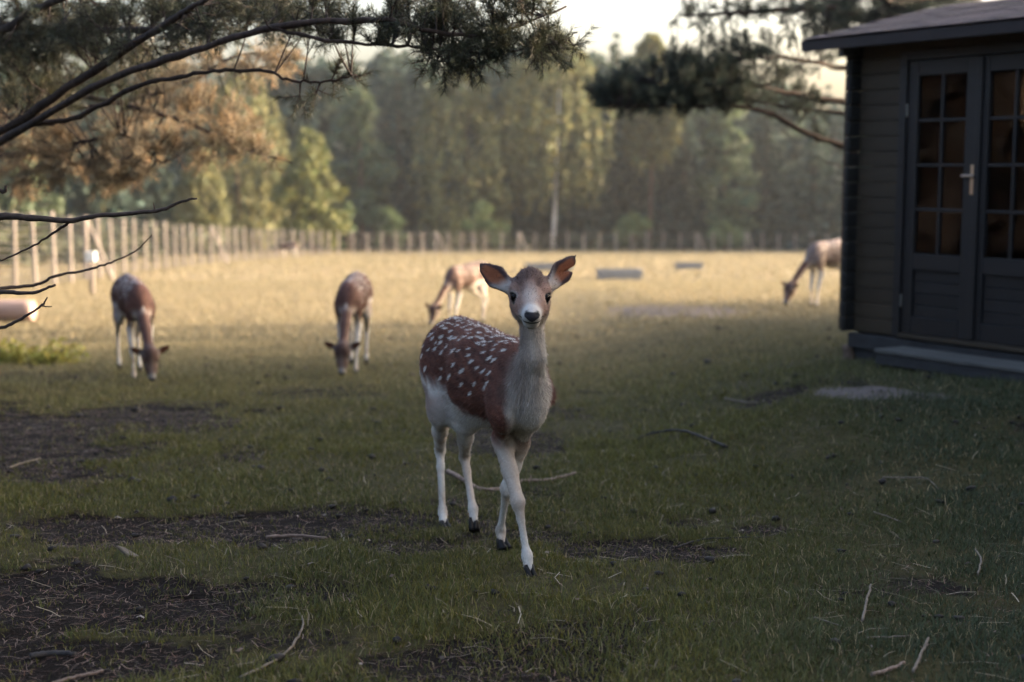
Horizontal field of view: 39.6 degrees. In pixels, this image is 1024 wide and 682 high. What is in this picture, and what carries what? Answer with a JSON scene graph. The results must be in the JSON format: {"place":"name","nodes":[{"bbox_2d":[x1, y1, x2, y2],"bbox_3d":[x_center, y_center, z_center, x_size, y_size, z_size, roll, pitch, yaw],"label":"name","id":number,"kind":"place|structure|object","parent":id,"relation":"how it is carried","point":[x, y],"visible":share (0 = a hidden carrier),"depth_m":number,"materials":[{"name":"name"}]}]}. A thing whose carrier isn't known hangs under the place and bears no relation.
{"place":"outdoors","nodes":[
{"label":"outdoors","id":0,"kind":"place"},
{"bbox_2d":[0,0,987,167],"label":"sky","id":1,"kind":"structure","parent":0,"point":[630,19],"materials":[{"name":"white"}]},
{"bbox_2d":[0,246,1023,681],"bbox_3d":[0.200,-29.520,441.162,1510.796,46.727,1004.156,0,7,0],"label":"ground","id":2,"kind":"structure","parent":0,"point":[120,648],"depth_m":6.73,"materials":[{"name":"green plant"}]},
{"bbox_2d":[0,299,36,321],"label":"felled log","id":3,"kind":"object","parent":2,"relation":"on","point":[13,310],"visible":0.82,"depth_m":22.64,"materials":[{"name":"brown wood"}]},
{"bbox_2d":[0,337,38,365],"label":"leafy plant","id":4,"kind":"object","parent":2,"relation":"on","point":[13,354],"visible":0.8,"depth_m":15.04,"materials":[{"name":"green plant"}]},
{"bbox_2d":[7,458,40,468],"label":"fallen stick","id":5,"kind":"object","parent":2,"relation":"on","point":[9,467],"visible":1,"depth_m":8.44,"materials":[{"name":"wood"}]},
{"bbox_2d":[0,132,65,255],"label":"broadleaf tree","id":6,"kind":"object","parent":2,"relation":"on","point":[6,203],"visible":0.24,"depth_m":91.26,"materials":[{"name":"green plant"}]},
{"bbox_2d":[29,650,76,658],"bbox_3d":[-1.489,1.018,4.621,0.156,0.030,0.048,0,7,0],"label":"fallen stick","id":7,"kind":"object","parent":2,"relation":"on","point":[38,655],"visible":0.99,"depth_m":4.62,"materials":[{"name":"grey wood"}]},
{"bbox_2d":[17,336,90,365],"bbox_3d":[-4.881,0.110,15.126,0.812,0.310,0.716,0,7,0],"label":"leafy plant","id":8,"kind":"object","parent":2,"relation":"on","point":[49,357],"visible":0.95,"depth_m":15.03,"materials":[{"name":"green plant"}]},
{"bbox_2d":[34,113,84,253],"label":"spruce tree","id":9,"kind":"object","parent":2,"relation":"on","point":[65,196],"visible":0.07,"depth_m":98.56,"materials":[{"name":"green plant"}]},
{"bbox_2d":[52,669,103,681],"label":"fallen stick","id":10,"kind":"object","parent":2,"relation":"on","point":[65,679],"visible":0.99,"depth_m":4.39,"materials":[{"name":"wood"}]},
{"bbox_2d":[84,252,97,294],"bbox_3d":[-9.958,-1.508,33.717,0.250,1.210,0.230,0,7,0],"label":"box post","id":11,"kind":"object","parent":2,"relation":"on","point":[91,258],"visible":0.86,"depth_m":33.65,"materials":[{"name":"brown wood"}]},
{"bbox_2d":[0,185,196,328],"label":"bare branch","id":12,"kind":"object","parent":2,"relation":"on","point":[14,216],"visible":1,"depth_m":5.47,"materials":[{"name":"brown wood"}]},
{"bbox_2d":[56,65,152,255],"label":"spruce tree","id":13,"kind":"object","parent":2,"relation":"on","point":[112,206],"visible":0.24,"depth_m":94.76,"materials":[{"name":"green plant"}]},
{"bbox_2d":[116,546,139,557],"bbox_3d":[-1.613,0.887,5.961,0.107,0.025,0.040,34,27,11],"label":"wood chunk","id":14,"kind":"object","parent":2,"relation":"on","point":[124,550],"visible":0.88,"depth_m":5.95,"materials":[{"name":"beige wood"}]},
{"bbox_2d":[110,273,169,380],"bbox_3d":[-3.581,-0.127,13.589,0.360,0.980,1.521,-3,8,-24],"label":"fallow deer","id":15,"kind":"object","parent":2,"relation":"on","point":[132,300],"visible":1,"depth_m":13.33},
{"bbox_2d":[125,88,188,253],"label":"spruce tree","id":16,"kind":"object","parent":2,"relation":"on","point":[158,195],"visible":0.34,"depth_m":106.65,"materials":[{"name":"green plant"}]},
{"bbox_2d":[0,211,329,289],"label":"wire fence","id":17,"kind":"object","parent":2,"relation":"on","point":[87,226],"visible":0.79,"depth_m":50.28,"materials":[{"name":"grey"}]},
{"bbox_2d":[172,145,231,254],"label":"birch tree","id":18,"kind":"object","parent":2,"relation":"on","point":[189,186],"visible":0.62,"depth_m":103.70,"materials":[{"name":"green plant"}]},
{"bbox_2d":[185,61,296,252],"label":"birch tree","id":19,"kind":"object","parent":2,"relation":"on","point":[248,190],"visible":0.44,"depth_m":115.81,"materials":[{"name":"green plant"}]},
{"bbox_2d":[238,612,303,678],"bbox_3d":[-0.756,0.997,4.690,0.081,0.039,0.726,1,7,6],"label":"fallen stick","id":20,"kind":"object","parent":2,"relation":"on","point":[288,649],"visible":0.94,"depth_m":4.62,"materials":[{"name":"wood"}]},
{"bbox_2d":[276,243,298,257],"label":"fallow deer","id":21,"kind":"object","parent":2,"relation":"on","point":[292,246],"visible":0.95,"depth_m":89.09},
{"bbox_2d":[266,534,326,538],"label":"fallen stick","id":22,"kind":"object","parent":2,"relation":"on","point":[291,535],"visible":0.98,"depth_m":6.47,"materials":[{"name":"wood"}]},
{"bbox_2d":[0,0,600,208],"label":"pine tree","id":23,"kind":"object","parent":2,"relation":"on","point":[48,102],"visible":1,"depth_m":8.01,"materials":[{"name":"green plant"}]},
{"bbox_2d":[268,127,351,253],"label":"broadleaf tree","id":24,"kind":"object","parent":2,"relation":"on","point":[308,166],"visible":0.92,"depth_m":110.28,"materials":[{"name":"green plant"}]},
{"bbox_2d":[333,201,356,251],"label":"leafy bush","id":25,"kind":"object","parent":2,"relation":"on","point":[347,206],"visible":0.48,"depth_m":121.55,"materials":[{"name":"green plant"}]},
{"bbox_2d":[324,271,372,374],"bbox_3d":[-1.614,-0.175,14.263,0.360,0.980,1.521,0,7,1],"label":"fallow deer","id":26,"kind":"object","parent":2,"relation":"on","point":[354,297],"visible":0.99,"depth_m":13.98},
{"bbox_2d":[320,84,403,249],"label":"broadleaf tree","id":27,"kind":"object","parent":2,"relation":"on","point":[356,115],"visible":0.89,"depth_m":136.10,"materials":[{"name":"green plant"}]},
{"bbox_2d":[373,205,407,251],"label":"leafy bush","id":28,"kind":"object","parent":2,"relation":"on","point":[392,218],"visible":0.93,"depth_m":125.20,"materials":[{"name":"green plant"}]},
{"bbox_2d":[358,53,436,249],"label":"spruce tree","id":29,"kind":"object","parent":2,"relation":"on","point":[401,199],"visible":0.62,"depth_m":143.95,"materials":[{"name":"green plant"}]},
{"bbox_2d":[0,38,866,271],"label":"wood","id":30,"kind":"object","parent":2,"relation":"on","point":[385,60],"visible":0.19,"depth_m":148.45,"materials":[{"name":"green plant"}]},
{"bbox_2d":[424,261,487,324],"bbox_3d":[-0.797,-0.723,21.956,0.351,0.980,1.516,5,9,36],"label":"fallow deer","id":31,"kind":"object","parent":2,"relation":"on","point":[466,276],"visible":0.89,"depth_m":21.82},
{"bbox_2d":[407,60,519,250],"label":"birch tree","id":32,"kind":"object","parent":2,"relation":"on","point":[471,102],"visible":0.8,"depth_m":133.17,"materials":[{"name":"green plant"}]},
{"bbox_2d":[459,200,511,250],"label":"broadleaf tree","id":33,"kind":"object","parent":2,"relation":"on","point":[482,208],"visible":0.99,"depth_m":126.58,"materials":[{"name":"green plant"}]},
{"bbox_2d":[418,255,575,576],"bbox_3d":[-0.114,0.286,6.086,0.361,1.375,1.572,-3,7,-20],"label":"fallow deer","id":34,"kind":"object","parent":2,"relation":"on","point":[475,375],"visible":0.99,"depth_m":5.78},
{"bbox_2d":[471,76,536,249],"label":"spruce tree","id":35,"kind":"object","parent":2,"relation":"on","point":[518,212],"visible":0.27,"depth_m":146.32,"materials":[{"name":"green plant"}]},
{"bbox_2d":[445,469,576,491],"bbox_3d":[0.018,0.761,7.716,0.738,0.061,0.437,-1,7,-6],"label":"fallen stick","id":36,"kind":"object","parent":2,"relation":"on","point":[456,475],"visible":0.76,"depth_m":7.78,"materials":[{"name":"wood"}]},
{"bbox_2d":[0,249,1023,681],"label":"grass","id":37,"kind":"structure","parent":2,"relation":"on","point":[702,281],"depth_m":7.96,"materials":[{"name":"green plant"}]},
{"bbox_2d":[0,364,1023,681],"bbox_3d":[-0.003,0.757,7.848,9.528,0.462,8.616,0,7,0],"label":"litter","id":38,"kind":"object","parent":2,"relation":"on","point":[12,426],"visible":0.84,"depth_m":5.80,"materials":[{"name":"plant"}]},
{"bbox_2d":[0,313,1023,681],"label":"clods","id":39,"kind":"object","parent":2,"relation":"on","point":[350,535],"visible":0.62,"depth_m":7.28,"materials":[{"name":"soil"}]},
{"bbox_2d":[525,263,571,270],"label":"feeding trough","id":40,"kind":"object","parent":2,"relation":"on","point":[544,266],"visible":0.3,"depth_m":56.49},
{"bbox_2d":[486,29,616,249],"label":"birch tree","id":41,"kind":"object","parent":2,"relation":"on","point":[588,157],"visible":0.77,"depth_m":134.37,"materials":[{"name":"green plant"}]},
{"bbox_2d":[559,140,617,250],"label":"spruce tree","id":42,"kind":"object","parent":2,"relation":"on","point":[593,220],"visible":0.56,"depth_m":140.70,"materials":[{"name":"green plant"}]},
{"bbox_2d":[337,231,840,254],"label":"wire fence","id":43,"kind":"object","parent":2,"relation":"on","point":[435,241],"visible":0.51,"depth_m":118.05,"materials":[{"name":"grey"}]},
{"bbox_2d":[600,32,638,236],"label":"spruce tree","id":44,"kind":"object","parent":2,"relation":"on","point":[618,53],"visible":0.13,"depth_m":155.59,"materials":[{"name":"green plant"}]},
{"bbox_2d":[596,268,642,279],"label":"feeding trough","id":45,"kind":"object","parent":2,"relation":"on","point":[618,273],"visible":0.77,"depth_m":44.07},
{"bbox_2d":[612,211,652,250],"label":"broadleaf tree","id":46,"kind":"object","parent":2,"relation":"on","point":[632,220],"visible":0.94,"depth_m":128.32,"materials":[{"name":"green plant"}]},
{"bbox_2d":[618,32,683,249],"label":"birch tree","id":47,"kind":"object","parent":2,"relation":"on","point":[645,137],"visible":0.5,"depth_m":139.15,"materials":[{"name":"green plant"}]},
{"bbox_2d":[636,429,728,447],"bbox_3d":[1.115,0.611,8.933,0.173,0.148,0.853,-5,9,-35],"label":"fallen stick","id":48,"kind":"object","parent":2,"relation":"on","point":[710,439],"visible":0.96,"depth_m":9.00,"materials":[{"name":"wood"}]},
{"bbox_2d":[652,109,719,249],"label":"spruce tree","id":49,"kind":"object","parent":2,"relation":"on","point":[684,205],"visible":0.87,"depth_m":144.30,"materials":[{"name":"green plant"}]},
{"bbox_2d":[675,262,702,269],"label":"feeding trough","id":50,"kind":"object","parent":2,"relation":"on","point":[686,265],"visible":0.69,"depth_m":59.56,"materials":[{"name":"grey metal"}]},
{"bbox_2d":[675,536,762,548],"bbox_3d":[0.900,0.880,6.277,0.424,0.023,0.073,-2,7,-18],"label":"fallen stick","id":51,"kind":"object","parent":2,"relation":"on","point":[711,538],"visible":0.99,"depth_m":6.29,"materials":[{"name":"brown wood"}]},
{"bbox_2d":[692,98,761,250],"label":"broadleaf tree","id":52,"kind":"object","parent":2,"relation":"on","point":[721,133],"visible":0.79,"depth_m":138.13,"materials":[{"name":"green plant"}]},
{"bbox_2d":[706,220,748,250],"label":"leafy bush","id":53,"kind":"object","parent":2,"relation":"on","point":[724,229],"visible":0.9,"depth_m":127.24,"materials":[{"name":"green plant"}]},
{"bbox_2d":[724,397,758,402],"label":"fallen stick","id":54,"kind":"object","parent":2,"relation":"on","point":[739,400],"visible":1,"depth_m":10.22,"materials":[{"name":"wood"}]},
{"bbox_2d":[730,91,793,249],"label":"spruce tree","id":55,"kind":"object","parent":2,"relation":"on","point":[769,207],"visible":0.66,"depth_m":144.27,"materials":[{"name":"green plant"}]},
{"bbox_2d":[579,0,983,167],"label":"pine tree","id":56,"kind":"object","parent":2,"relation":"on","point":[687,82],"visible":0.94,"depth_m":14.77,"materials":[{"name":"green plant"}]},
{"bbox_2d":[765,101,844,250],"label":"spruce tree","id":57,"kind":"object","parent":2,"relation":"on","point":[808,205],"visible":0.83,"depth_m":136.35,"materials":[{"name":"green plant"}]},
{"bbox_2d":[780,239,841,306],"bbox_3d":[4.736,-1.032,21.546,1.625,1.050,0.394,-4,8,-32],"label":"fallow deer","id":58,"kind":"object","parent":2,"relation":"on","point":[819,255],"visible":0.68,"depth_m":21.34},
{"bbox_2d":[814,616,841,626],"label":"fallen stick","id":59,"kind":"object","parent":2,"relation":"on","point":[827,621],"visible":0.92,"depth_m":4.94,"materials":[{"name":"wood"}]},
{"bbox_2d":[840,344,855,359],"bbox_3d":[2.866,0.141,12.114,0.147,0.233,0.146,3,8,25],"label":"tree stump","id":60,"kind":"object","parent":2,"relation":"on","point":[848,352],"visible":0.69,"depth_m":12.07,"materials":[{"name":"brown plant"}]},
{"bbox_2d":[861,584,871,621],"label":"fallen stick","id":61,"kind":"object","parent":2,"relation":"on","point":[865,605],"visible":1,"depth_m":5.07,"materials":[{"name":"wood"}]},
{"bbox_2d":[873,511,900,521],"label":"fallen stick","id":62,"kind":"object","parent":2,"relation":"on","point":[886,516],"visible":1,"depth_m":6.66,"materials":[{"name":"wood"}]},
{"bbox_2d":[870,661,905,675],"bbox_3d":[1.158,1.006,4.368,0.184,0.021,0.017,-7,10,-43],"label":"fallen stick","id":63,"kind":"object","parent":2,"relation":"on","point":[890,668],"visible":0.97,"depth_m":4.35,"materials":[{"name":"wood"}]},
{"bbox_2d":[867,635,908,638],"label":"fallen stick","id":64,"kind":"object","parent":2,"relation":"on","point":[893,636],"visible":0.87,"depth_m":4.73,"materials":[{"name":"grey wood"}]},
{"bbox_2d":[882,476,938,488],"bbox_3d":[2.070,0.714,7.263,0.122,0.024,0.368,-5,8,-33],"label":"fallen stick","id":65,"kind":"object","parent":2,"relation":"on","point":[908,477],"visible":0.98,"depth_m":7.33,"materials":[{"name":"wood"}]},
{"bbox_2d":[800,0,1023,361],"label":"cabin","id":66,"kind":"object","parent":2,"relation":"on","point":[932,240],"visible":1,"depth_m":11.53,"materials":[{"name":"black wood"}]},
{"bbox_2d":[900,56,980,339],"bbox_3d":[3.363,-1.121,11.215,0.086,2.179,0.692,-5,8,-33],"label":"door","id":67,"kind":"structure","parent":66,"relation":"in","point":[939,321],"depth_m":11.26,"materials":[{"name":"grey wood"}]},
{"bbox_2d":[971,52,1023,346],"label":"door","id":68,"kind":"structure","parent":66,"relation":"in","point":[990,326],"depth_m":10.79,"materials":[{"name":"grey wood"}]},
{"bbox_2d":[912,637,929,672],"bbox_3d":[1.286,0.987,4.472,0.014,0.023,0.309,3,8,24],"label":"fallen stick","id":69,"kind":"object","parent":2,"relation":"on","point":[915,667],"visible":1,"depth_m":4.45,"materials":[{"name":"grey wood"}]},
{"bbox_2d":[874,346,1023,382],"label":"front step","id":70,"kind":"object","parent":2,"relation":"on","point":[944,362],"visible":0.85,"depth_m":10.77,"materials":[{"name":"grey concrete"}]},
{"bbox_2d":[975,548,981,575],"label":"fallen stick","id":71,"kind":"object","parent":2,"relation":"on","point":[979,568],"visible":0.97,"depth_m":5.71,"materials":[{"name":"wood"}]}
]}

